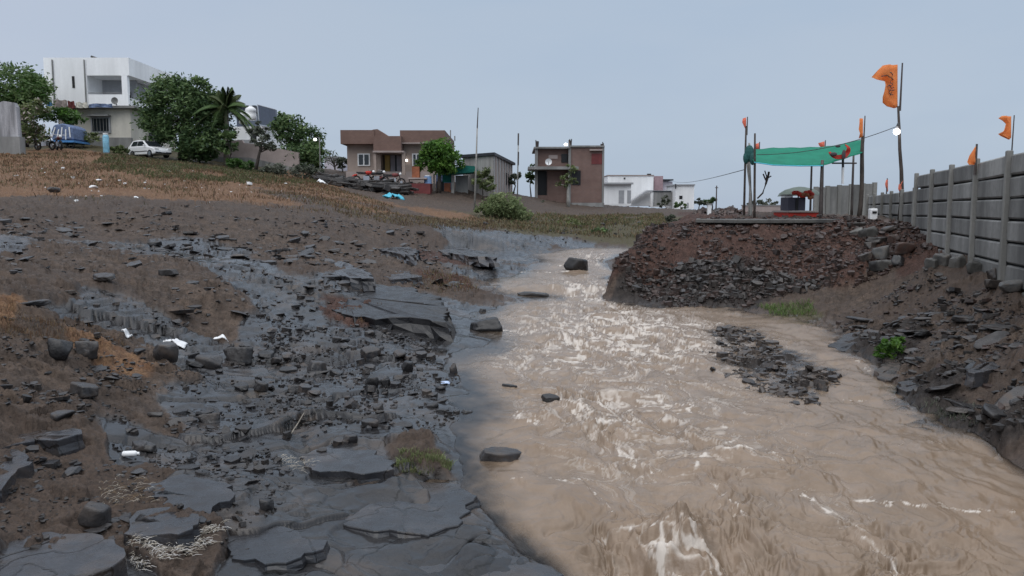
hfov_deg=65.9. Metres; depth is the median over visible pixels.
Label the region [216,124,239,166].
tree
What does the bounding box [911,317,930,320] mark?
rock
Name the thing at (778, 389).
gravel bar
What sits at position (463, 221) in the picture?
dry grass
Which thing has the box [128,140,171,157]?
car
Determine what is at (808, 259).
rock
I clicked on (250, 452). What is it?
pebbles
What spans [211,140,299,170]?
compound wall
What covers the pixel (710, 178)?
wire
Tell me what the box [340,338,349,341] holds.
rock
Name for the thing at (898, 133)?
lamp pole
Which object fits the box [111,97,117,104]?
satellite dish
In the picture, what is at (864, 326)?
rock
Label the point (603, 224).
pebbles
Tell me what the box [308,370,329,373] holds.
rock
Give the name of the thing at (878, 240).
step stone
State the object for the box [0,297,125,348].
dry grass
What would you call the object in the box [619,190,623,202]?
door
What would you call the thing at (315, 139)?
street lamp
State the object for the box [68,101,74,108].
hanging cloth
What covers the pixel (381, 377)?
rock
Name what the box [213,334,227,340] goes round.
plastic scrap
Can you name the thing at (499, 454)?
boulder
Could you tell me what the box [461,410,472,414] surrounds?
rock
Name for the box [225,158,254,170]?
bush
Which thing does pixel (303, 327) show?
rock
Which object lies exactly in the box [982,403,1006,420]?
rock
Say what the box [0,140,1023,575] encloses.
ground
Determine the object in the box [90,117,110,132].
window
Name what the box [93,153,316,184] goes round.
grass
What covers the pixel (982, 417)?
rubble
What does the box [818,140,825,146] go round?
flag
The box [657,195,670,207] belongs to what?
bush
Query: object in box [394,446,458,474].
grass
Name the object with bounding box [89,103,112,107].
hanging cloth
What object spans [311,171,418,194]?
timber heap
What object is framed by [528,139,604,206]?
brick house
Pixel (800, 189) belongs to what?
umbrella
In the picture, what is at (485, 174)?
bush
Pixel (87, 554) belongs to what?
rock slab
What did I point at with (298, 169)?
bush
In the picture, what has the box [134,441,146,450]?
rock
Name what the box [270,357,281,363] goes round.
rock
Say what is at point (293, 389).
rock
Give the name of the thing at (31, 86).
tree
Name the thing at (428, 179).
drum
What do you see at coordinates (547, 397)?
rock
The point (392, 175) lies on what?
motorcycle
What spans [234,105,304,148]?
house
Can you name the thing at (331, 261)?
rock
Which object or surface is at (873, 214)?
water can
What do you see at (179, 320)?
pebbles
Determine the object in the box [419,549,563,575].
rock slab
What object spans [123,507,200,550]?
rock slab
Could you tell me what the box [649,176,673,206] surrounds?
house
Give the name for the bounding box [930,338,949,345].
rock
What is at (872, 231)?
step stone
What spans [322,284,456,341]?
rock slab
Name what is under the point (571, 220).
bush
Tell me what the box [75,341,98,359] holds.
boulder
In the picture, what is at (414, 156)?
window
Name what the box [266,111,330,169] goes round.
tree
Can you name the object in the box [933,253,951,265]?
rock
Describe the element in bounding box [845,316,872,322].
rock
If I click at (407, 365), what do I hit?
rock
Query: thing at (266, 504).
rock
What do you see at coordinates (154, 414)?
rock
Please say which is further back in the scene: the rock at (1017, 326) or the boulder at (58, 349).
the rock at (1017, 326)
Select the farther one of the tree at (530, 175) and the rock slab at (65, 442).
the tree at (530, 175)
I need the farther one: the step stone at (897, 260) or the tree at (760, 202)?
the tree at (760, 202)
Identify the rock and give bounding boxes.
[21,299,51,306]
[47,187,60,192]
[50,410,76,421]
[62,466,81,477]
[93,272,114,281]
[125,427,135,431]
[132,440,156,452]
[133,348,145,354]
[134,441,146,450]
[147,241,161,245]
[147,412,162,416]
[158,269,178,275]
[183,256,194,259]
[186,280,198,284]
[186,359,203,367]
[187,352,199,357]
[214,263,223,268]
[230,254,249,259]
[234,382,248,390]
[245,404,255,407]
[253,380,268,391]
[258,350,273,357]
[259,394,276,397]
[259,498,273,510]
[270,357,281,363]
[279,366,297,372]
[281,352,292,359]
[287,385,298,393]
[293,277,310,284]
[295,324,307,330]
[298,247,313,254]
[300,231,308,235]
[307,360,326,371]
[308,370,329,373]
[324,258,334,263]
[328,248,340,251]
[330,369,343,376]
[332,336,341,342]
[338,343,347,347]
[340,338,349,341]
[343,434,357,442]
[360,345,380,360]
[361,418,378,426]
[364,330,374,335]
[364,364,375,369]
[365,376,378,386]
[372,403,383,409]
[377,374,388,383]
[381,379,389,386]
[382,425,390,428]
[393,374,409,379]
[393,421,412,426]
[394,349,405,357]
[402,360,412,371]
[404,355,412,359]
[426,401,438,407]
[435,385,445,389]
[436,408,448,412]
[437,398,447,402]
[450,363,457,374]
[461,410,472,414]
[479,308,486,313]
[502,384,516,387]
[541,393,559,402]
[619,258,625,263]
[800,243,809,248]
[803,256,812,262]
[815,234,823,239]
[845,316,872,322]
[852,324,866,328]
[880,321,902,329]
[902,330,922,333]
[903,348,917,353]
[903,360,917,365]
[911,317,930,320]
[913,330,932,337]
[915,357,925,362]
[923,312,946,314]
[924,258,938,268]
[924,383,960,392]
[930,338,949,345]
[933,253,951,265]
[940,331,962,334]
[943,398,981,409]
[945,403,982,413]
[947,335,961,337]
[948,255,965,267]
[951,315,973,321]
[961,335,976,340]
[965,361,975,369]
[966,261,981,273]
[972,306,992,314]
[973,331,1010,349]
[979,324,1015,330]
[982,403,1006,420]
[984,279,1001,288]
[986,268,996,279]
[994,386,1023,409]
[999,279,1022,292]
[1007,343,1022,347]
[1011,324,1022,329]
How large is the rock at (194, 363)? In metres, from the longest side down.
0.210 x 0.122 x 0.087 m
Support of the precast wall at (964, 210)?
on the ground at (318, 508)
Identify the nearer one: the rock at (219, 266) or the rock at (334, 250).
the rock at (219, 266)
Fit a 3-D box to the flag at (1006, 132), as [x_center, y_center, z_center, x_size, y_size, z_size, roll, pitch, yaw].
[6.960,-2.052,11.150,0.237,0.765,0.092,0,6,0]
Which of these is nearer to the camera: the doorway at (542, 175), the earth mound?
the earth mound
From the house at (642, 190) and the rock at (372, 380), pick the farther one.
the house at (642, 190)
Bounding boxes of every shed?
[433,165,477,192]
[461,152,514,195]
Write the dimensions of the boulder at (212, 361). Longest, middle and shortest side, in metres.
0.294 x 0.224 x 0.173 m
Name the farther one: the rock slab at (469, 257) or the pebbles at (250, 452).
the rock slab at (469, 257)
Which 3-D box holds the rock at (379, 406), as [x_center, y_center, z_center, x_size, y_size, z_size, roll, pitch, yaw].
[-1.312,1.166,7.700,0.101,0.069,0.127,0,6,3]
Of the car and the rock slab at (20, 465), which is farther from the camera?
the car
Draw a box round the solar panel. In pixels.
[257,104,276,126]
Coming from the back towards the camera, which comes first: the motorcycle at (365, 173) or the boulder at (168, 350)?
the motorcycle at (365, 173)
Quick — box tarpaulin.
[382,192,404,199]
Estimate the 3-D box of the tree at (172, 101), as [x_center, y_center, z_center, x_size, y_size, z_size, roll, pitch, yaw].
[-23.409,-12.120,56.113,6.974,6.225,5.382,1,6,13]
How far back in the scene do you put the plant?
9.86 m
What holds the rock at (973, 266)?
on the ground at (318, 508)
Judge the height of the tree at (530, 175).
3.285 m
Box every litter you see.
[14,162,322,202]
[99,474,156,504]
[126,519,230,571]
[281,454,317,471]
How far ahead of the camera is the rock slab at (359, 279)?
14.73 m
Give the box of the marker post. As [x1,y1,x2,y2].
[706,203,711,214]
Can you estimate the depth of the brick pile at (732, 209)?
45.33 m
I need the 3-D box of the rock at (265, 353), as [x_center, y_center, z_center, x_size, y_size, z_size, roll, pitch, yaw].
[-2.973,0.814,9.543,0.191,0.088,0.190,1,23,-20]
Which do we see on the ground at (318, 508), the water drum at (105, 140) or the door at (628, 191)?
the water drum at (105, 140)
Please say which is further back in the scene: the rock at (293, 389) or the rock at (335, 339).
the rock at (335, 339)
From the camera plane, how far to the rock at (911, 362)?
9.24 m
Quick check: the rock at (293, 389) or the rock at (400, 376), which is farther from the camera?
the rock at (400, 376)
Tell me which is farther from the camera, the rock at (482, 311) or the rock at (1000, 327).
the rock at (482, 311)
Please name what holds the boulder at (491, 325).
on the ground at (318, 508)
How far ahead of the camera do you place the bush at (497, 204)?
39.82 m
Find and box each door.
[390,155,401,171]
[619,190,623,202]
[627,190,630,202]
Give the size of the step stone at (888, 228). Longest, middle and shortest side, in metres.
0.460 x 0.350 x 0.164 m
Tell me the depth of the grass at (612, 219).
39.50 m
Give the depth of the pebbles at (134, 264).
16.97 m
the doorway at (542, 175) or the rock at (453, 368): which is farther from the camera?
the doorway at (542, 175)
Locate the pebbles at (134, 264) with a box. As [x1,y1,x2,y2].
[0,207,458,326]
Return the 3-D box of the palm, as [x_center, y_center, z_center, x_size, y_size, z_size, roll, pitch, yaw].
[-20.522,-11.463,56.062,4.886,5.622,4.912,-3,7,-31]
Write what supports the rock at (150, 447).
on the ground at (318, 508)
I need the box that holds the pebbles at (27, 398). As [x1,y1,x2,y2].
[0,299,460,556]
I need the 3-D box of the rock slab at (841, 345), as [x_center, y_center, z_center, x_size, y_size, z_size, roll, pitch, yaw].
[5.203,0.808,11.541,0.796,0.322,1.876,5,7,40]
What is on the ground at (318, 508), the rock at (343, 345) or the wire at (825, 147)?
the rock at (343, 345)
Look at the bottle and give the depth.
5.66 m
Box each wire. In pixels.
[673,169,743,182]
[757,127,894,154]
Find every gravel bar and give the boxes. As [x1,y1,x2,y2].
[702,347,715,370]
[714,324,841,406]
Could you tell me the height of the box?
0.686 m
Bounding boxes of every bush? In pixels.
[65,131,101,147]
[109,145,130,153]
[176,147,218,162]
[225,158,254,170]
[258,162,288,175]
[288,162,324,178]
[335,157,346,171]
[471,167,496,199]
[473,192,533,220]
[557,217,588,224]
[591,227,607,232]
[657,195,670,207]
[664,213,679,222]
[674,201,686,208]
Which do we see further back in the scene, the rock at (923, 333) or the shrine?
the shrine
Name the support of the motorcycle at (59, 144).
on the ground at (318, 508)
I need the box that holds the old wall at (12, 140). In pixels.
[0,101,25,153]
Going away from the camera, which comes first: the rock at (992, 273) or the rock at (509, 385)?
the rock at (509, 385)
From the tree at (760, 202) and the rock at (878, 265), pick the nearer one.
the rock at (878, 265)
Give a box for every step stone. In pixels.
[847,222,865,228]
[850,227,862,233]
[857,251,872,261]
[858,226,877,237]
[863,242,875,249]
[865,237,886,243]
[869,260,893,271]
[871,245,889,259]
[880,225,897,231]
[887,234,900,242]
[891,255,904,266]
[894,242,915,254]
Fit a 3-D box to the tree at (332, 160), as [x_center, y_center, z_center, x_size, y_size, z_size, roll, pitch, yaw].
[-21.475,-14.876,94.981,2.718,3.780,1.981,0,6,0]
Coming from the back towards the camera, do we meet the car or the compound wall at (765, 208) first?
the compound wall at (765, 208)
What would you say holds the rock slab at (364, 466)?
on the ground at (318, 508)
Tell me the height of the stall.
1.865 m
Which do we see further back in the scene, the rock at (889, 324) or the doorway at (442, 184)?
the doorway at (442, 184)
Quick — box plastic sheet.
[163,338,187,348]
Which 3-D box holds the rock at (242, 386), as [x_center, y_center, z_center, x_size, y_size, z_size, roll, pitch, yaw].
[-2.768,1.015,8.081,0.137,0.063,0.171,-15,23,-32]
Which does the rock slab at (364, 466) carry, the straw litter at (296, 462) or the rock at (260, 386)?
the straw litter at (296, 462)
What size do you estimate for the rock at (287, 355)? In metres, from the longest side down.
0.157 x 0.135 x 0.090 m
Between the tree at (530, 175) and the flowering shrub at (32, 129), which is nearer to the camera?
the flowering shrub at (32, 129)
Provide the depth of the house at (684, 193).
99.36 m
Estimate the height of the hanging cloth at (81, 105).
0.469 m
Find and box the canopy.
[743,126,863,217]
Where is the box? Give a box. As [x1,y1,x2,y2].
[780,194,793,197]
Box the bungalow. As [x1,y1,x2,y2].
[340,129,454,183]
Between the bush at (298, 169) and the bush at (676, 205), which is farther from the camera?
the bush at (676, 205)
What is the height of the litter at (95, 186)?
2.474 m
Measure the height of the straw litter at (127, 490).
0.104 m
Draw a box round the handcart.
[51,124,89,148]
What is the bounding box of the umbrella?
[777,187,818,196]
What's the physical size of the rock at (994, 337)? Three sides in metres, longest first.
0.383 x 0.316 x 0.068 m
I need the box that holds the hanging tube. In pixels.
[841,160,843,183]
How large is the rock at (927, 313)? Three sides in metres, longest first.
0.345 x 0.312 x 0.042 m
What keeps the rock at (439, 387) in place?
on the ground at (318, 508)
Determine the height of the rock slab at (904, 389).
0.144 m
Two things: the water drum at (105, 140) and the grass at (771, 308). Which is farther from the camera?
the water drum at (105, 140)
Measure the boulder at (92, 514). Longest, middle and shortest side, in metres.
0.175 x 0.173 x 0.116 m
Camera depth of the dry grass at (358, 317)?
12.35 m
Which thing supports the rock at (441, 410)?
on the ground at (318, 508)
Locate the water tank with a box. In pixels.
[245,105,256,120]
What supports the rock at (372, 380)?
on the ground at (318, 508)
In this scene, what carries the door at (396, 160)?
in the bungalow
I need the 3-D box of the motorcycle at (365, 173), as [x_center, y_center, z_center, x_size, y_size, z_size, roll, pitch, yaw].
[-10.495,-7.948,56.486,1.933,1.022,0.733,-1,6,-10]
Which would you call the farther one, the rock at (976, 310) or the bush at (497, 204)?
the bush at (497, 204)
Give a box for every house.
[43,58,178,151]
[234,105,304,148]
[324,156,346,170]
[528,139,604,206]
[604,174,653,206]
[604,183,632,204]
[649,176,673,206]
[665,184,694,208]
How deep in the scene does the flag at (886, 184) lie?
23.01 m
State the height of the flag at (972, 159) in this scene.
0.487 m
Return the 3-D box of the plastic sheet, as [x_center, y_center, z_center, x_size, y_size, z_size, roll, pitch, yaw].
[-4.001,0.656,9.373,0.273,0.112,0.142,0,6,0]
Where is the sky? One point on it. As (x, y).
(667, 87)
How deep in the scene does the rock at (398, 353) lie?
9.98 m
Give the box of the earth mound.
[616,213,936,309]
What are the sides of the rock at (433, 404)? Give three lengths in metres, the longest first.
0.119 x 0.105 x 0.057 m
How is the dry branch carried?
on the earth mound
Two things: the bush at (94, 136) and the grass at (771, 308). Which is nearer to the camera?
the grass at (771, 308)
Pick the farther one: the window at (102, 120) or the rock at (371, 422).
the window at (102, 120)
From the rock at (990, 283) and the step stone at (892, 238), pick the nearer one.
the rock at (990, 283)
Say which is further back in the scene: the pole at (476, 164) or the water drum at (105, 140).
the water drum at (105, 140)
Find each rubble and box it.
[607,214,932,307]
[838,267,1023,441]
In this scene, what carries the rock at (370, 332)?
on the ground at (318, 508)
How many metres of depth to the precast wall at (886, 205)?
21.19 m
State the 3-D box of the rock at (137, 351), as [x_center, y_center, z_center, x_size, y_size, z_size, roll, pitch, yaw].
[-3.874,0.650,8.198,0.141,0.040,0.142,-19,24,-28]
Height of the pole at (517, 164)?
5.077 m
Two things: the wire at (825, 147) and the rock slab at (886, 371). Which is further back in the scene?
the wire at (825, 147)
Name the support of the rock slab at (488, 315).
on the ground at (318, 508)
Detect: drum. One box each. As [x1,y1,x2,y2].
[102,133,109,153]
[424,175,431,183]
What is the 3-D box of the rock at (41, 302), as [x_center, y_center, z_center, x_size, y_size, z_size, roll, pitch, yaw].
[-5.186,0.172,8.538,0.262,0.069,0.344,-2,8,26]
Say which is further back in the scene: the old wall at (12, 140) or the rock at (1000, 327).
the old wall at (12, 140)
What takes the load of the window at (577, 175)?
in the brick house at (587, 161)
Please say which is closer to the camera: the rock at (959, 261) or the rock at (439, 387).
the rock at (439, 387)
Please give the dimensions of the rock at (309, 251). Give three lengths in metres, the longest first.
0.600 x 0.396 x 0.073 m
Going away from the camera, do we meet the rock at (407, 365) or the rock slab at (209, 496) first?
the rock slab at (209, 496)
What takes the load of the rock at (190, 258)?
on the ground at (318, 508)
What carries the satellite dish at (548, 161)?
attached to the brick house at (587, 161)
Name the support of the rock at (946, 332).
on the ground at (318, 508)
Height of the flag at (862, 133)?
0.651 m
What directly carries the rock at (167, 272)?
on the ground at (318, 508)
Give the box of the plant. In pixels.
[872,336,905,358]
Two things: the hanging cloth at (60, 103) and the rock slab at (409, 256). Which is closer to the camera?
the rock slab at (409, 256)
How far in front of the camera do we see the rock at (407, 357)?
9.94 m
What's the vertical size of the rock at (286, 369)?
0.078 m
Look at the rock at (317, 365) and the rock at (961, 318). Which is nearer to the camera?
the rock at (317, 365)
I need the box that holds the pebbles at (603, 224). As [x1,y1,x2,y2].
[463,214,651,242]
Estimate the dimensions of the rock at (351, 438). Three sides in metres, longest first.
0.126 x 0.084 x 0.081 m
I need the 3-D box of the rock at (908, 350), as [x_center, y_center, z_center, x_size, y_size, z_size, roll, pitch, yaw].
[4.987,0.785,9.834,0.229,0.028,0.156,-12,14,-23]
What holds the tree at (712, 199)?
on the ground at (318, 508)
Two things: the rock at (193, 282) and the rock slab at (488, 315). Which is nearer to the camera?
the rock at (193, 282)
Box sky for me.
[0,0,1023,210]
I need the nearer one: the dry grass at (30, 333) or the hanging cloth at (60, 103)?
the dry grass at (30, 333)
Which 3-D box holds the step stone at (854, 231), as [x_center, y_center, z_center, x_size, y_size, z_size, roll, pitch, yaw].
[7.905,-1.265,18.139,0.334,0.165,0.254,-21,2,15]
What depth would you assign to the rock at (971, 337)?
9.26 m
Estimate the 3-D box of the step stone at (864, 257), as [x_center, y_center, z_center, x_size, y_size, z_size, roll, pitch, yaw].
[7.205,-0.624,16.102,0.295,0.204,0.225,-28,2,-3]
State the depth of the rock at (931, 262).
13.00 m
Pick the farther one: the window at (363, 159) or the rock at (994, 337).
the window at (363, 159)
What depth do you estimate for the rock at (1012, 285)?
10.35 m
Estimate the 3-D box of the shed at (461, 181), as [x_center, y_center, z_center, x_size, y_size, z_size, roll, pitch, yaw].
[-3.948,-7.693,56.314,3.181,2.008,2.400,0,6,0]
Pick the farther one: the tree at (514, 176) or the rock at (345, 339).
the tree at (514, 176)
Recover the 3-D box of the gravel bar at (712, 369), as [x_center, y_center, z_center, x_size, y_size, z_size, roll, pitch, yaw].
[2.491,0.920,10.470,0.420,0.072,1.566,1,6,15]
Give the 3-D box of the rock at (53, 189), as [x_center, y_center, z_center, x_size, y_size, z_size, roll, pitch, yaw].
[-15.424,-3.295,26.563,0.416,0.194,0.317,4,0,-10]
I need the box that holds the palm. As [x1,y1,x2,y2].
[188,87,260,165]
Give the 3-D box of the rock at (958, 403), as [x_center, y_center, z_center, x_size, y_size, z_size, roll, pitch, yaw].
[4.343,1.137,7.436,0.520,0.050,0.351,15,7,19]
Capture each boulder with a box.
[47,338,72,359]
[68,382,98,398]
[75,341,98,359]
[77,501,111,527]
[153,341,178,362]
[195,354,222,368]
[197,413,219,423]
[223,347,252,364]
[470,317,502,334]
[479,447,521,466]
[518,291,548,297]
[563,257,587,270]
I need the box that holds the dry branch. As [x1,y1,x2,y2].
[757,171,771,198]
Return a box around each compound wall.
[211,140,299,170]
[741,205,779,211]
[813,182,876,214]
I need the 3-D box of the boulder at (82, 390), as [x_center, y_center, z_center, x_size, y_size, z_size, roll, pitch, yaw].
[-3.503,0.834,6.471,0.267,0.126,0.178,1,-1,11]
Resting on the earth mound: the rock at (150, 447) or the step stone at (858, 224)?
the step stone at (858, 224)
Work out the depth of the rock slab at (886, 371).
9.37 m
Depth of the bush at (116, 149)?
54.13 m
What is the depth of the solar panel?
66.96 m
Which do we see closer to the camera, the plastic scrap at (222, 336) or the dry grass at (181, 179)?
the plastic scrap at (222, 336)
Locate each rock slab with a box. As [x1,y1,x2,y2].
[0,449,34,502]
[0,532,127,575]
[2,428,84,456]
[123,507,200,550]
[142,474,234,523]
[227,526,329,570]
[300,447,395,483]
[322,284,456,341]
[328,261,375,290]
[337,482,481,538]
[378,246,420,265]
[383,271,422,284]
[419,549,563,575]
[438,247,499,266]
[476,308,504,320]
[828,329,869,352]
[873,353,899,387]
[895,376,919,398]
[964,350,999,387]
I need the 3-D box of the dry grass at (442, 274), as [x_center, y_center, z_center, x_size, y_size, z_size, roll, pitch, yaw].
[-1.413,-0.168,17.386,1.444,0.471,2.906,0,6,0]
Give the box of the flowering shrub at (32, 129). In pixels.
[18,97,52,149]
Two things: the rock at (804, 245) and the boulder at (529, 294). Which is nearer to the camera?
the boulder at (529, 294)
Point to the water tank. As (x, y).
(250, 110)
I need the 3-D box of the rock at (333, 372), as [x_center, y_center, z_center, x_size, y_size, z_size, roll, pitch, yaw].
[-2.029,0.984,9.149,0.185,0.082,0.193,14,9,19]
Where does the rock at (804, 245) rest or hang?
on the earth mound
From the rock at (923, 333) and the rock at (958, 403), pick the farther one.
the rock at (923, 333)
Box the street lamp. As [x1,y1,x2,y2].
[314,137,320,167]
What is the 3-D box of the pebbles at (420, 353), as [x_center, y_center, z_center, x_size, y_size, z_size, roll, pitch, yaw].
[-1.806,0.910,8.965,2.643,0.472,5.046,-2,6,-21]
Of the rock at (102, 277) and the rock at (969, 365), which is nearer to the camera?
the rock at (969, 365)
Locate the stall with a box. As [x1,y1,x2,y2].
[408,167,431,193]
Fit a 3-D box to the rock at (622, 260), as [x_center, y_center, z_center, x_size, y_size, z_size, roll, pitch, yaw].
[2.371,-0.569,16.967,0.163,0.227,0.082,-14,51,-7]
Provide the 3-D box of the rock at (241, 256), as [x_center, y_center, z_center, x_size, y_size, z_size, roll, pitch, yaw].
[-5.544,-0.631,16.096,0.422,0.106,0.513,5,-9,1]
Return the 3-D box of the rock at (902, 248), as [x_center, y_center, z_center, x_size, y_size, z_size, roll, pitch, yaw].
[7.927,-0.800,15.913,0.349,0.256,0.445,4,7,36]
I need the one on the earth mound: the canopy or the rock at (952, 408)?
the canopy
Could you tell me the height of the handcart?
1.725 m
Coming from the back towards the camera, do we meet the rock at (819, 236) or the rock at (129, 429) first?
the rock at (819, 236)
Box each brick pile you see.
[678,207,719,219]
[718,205,747,215]
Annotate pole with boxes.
[473,108,478,210]
[517,133,518,199]
[893,106,903,219]
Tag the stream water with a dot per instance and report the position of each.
(649, 443)
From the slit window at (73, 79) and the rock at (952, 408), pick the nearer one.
the rock at (952, 408)
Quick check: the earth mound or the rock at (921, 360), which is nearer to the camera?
the rock at (921, 360)
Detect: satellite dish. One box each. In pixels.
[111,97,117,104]
[545,158,551,165]
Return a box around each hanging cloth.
[53,99,67,107]
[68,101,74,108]
[76,102,87,107]
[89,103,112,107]
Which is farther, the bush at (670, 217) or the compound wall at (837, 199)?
the bush at (670, 217)
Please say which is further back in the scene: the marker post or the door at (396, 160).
the door at (396, 160)
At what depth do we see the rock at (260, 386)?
8.06 m
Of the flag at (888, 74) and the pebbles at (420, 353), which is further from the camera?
the flag at (888, 74)
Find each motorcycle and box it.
[33,134,55,149]
[53,134,62,149]
[352,170,374,179]
[365,170,388,180]
[379,172,405,182]
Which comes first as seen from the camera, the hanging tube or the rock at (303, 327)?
the rock at (303, 327)
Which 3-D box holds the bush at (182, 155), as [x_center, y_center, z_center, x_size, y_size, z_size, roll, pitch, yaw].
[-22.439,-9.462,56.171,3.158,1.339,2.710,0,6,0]
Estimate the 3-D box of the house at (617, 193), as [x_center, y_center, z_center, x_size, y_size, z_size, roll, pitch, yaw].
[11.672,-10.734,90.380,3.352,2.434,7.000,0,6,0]
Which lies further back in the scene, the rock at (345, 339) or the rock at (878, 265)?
the rock at (878, 265)
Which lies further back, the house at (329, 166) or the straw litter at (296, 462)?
the house at (329, 166)
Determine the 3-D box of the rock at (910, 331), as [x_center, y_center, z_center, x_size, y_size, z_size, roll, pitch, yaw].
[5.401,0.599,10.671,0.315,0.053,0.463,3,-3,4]
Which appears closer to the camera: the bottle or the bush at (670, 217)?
the bottle
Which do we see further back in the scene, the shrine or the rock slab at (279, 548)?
the shrine
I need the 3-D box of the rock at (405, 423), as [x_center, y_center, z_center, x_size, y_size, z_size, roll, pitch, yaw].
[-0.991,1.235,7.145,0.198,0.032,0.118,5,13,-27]
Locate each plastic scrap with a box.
[121,328,132,337]
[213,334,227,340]
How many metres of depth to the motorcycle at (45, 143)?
51.14 m
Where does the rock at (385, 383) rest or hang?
on the ground at (318, 508)
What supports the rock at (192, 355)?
on the ground at (318, 508)
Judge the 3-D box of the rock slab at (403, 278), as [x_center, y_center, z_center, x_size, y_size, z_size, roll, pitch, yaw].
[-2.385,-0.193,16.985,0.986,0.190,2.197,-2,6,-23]
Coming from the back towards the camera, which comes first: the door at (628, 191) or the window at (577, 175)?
the door at (628, 191)
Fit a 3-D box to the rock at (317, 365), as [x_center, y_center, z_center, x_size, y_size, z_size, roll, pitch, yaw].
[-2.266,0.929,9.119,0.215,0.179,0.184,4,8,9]
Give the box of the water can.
[868,207,877,219]
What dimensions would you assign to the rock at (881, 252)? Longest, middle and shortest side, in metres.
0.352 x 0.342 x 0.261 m
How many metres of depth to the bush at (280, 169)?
53.39 m
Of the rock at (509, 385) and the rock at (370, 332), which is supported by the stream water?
the rock at (509, 385)
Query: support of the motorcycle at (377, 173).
on the ground at (318, 508)
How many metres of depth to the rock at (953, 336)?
9.44 m
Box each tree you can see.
[0,61,57,146]
[47,106,88,145]
[129,71,239,160]
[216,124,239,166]
[246,121,277,169]
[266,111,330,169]
[323,150,340,169]
[413,137,465,192]
[509,172,521,193]
[525,164,534,195]
[555,164,577,206]
[694,198,708,208]
[703,196,717,209]
[747,198,778,204]
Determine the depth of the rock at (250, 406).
7.21 m
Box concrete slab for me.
[695,218,839,222]
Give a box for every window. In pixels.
[72,76,74,87]
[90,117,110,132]
[358,154,369,165]
[412,154,418,165]
[572,171,580,184]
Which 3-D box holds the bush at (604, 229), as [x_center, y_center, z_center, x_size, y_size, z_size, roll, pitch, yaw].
[4.027,-2.585,35.916,0.767,0.414,0.727,5,8,41]
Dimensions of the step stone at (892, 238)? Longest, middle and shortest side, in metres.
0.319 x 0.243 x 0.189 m
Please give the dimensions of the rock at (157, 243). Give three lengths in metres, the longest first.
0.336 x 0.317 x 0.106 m
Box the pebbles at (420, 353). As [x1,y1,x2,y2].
[228,325,456,446]
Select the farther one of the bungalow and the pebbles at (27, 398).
the bungalow
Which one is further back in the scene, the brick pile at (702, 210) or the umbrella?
the brick pile at (702, 210)
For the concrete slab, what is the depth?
18.94 m
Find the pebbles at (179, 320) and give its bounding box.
[0,204,463,344]
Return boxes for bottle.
[122,451,139,456]
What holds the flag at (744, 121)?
attached to the canopy
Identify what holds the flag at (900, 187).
attached to the lamp pole at (898, 133)
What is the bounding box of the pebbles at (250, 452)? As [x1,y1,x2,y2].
[0,330,293,564]
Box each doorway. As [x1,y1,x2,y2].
[436,181,443,190]
[538,171,546,194]
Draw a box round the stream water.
[427,247,1023,575]
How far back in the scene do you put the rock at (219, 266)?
13.81 m
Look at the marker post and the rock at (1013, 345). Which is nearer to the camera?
the rock at (1013, 345)
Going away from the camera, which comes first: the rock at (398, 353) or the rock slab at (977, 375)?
the rock slab at (977, 375)
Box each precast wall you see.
[865,187,919,224]
[912,150,1023,296]
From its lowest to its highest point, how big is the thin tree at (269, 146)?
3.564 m
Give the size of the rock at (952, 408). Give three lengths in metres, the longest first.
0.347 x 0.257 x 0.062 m
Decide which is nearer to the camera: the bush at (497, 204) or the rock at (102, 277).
the rock at (102, 277)
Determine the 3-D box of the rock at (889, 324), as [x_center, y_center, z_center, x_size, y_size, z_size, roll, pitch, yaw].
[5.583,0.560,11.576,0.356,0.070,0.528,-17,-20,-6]
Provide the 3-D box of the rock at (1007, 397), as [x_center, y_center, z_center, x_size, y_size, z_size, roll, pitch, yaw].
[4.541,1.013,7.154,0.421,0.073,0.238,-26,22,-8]
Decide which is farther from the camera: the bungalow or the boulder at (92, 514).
the bungalow
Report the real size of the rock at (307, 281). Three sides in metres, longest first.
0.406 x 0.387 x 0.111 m
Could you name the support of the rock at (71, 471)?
on the ground at (318, 508)
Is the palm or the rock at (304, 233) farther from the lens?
the palm
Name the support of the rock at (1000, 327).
on the ground at (318, 508)
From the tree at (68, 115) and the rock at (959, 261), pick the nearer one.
the rock at (959, 261)
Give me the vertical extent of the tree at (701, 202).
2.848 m
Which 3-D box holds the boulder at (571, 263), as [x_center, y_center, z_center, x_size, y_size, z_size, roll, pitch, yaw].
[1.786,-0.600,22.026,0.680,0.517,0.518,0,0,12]
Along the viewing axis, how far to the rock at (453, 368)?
9.51 m
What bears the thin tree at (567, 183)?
on the ground at (318, 508)
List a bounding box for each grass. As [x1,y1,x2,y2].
[0,150,394,214]
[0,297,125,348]
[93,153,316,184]
[302,207,532,231]
[341,303,381,322]
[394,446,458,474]
[412,266,478,292]
[473,211,669,237]
[757,299,816,315]
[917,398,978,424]
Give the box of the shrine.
[772,190,818,216]
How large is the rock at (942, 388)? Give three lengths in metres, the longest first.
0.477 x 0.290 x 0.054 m
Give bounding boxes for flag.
[742,117,747,134]
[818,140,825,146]
[859,116,865,141]
[872,63,902,110]
[885,178,887,193]
[898,180,903,196]
[967,144,977,174]
[999,115,1014,149]
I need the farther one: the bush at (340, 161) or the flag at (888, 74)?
the bush at (340, 161)
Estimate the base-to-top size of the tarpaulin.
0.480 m

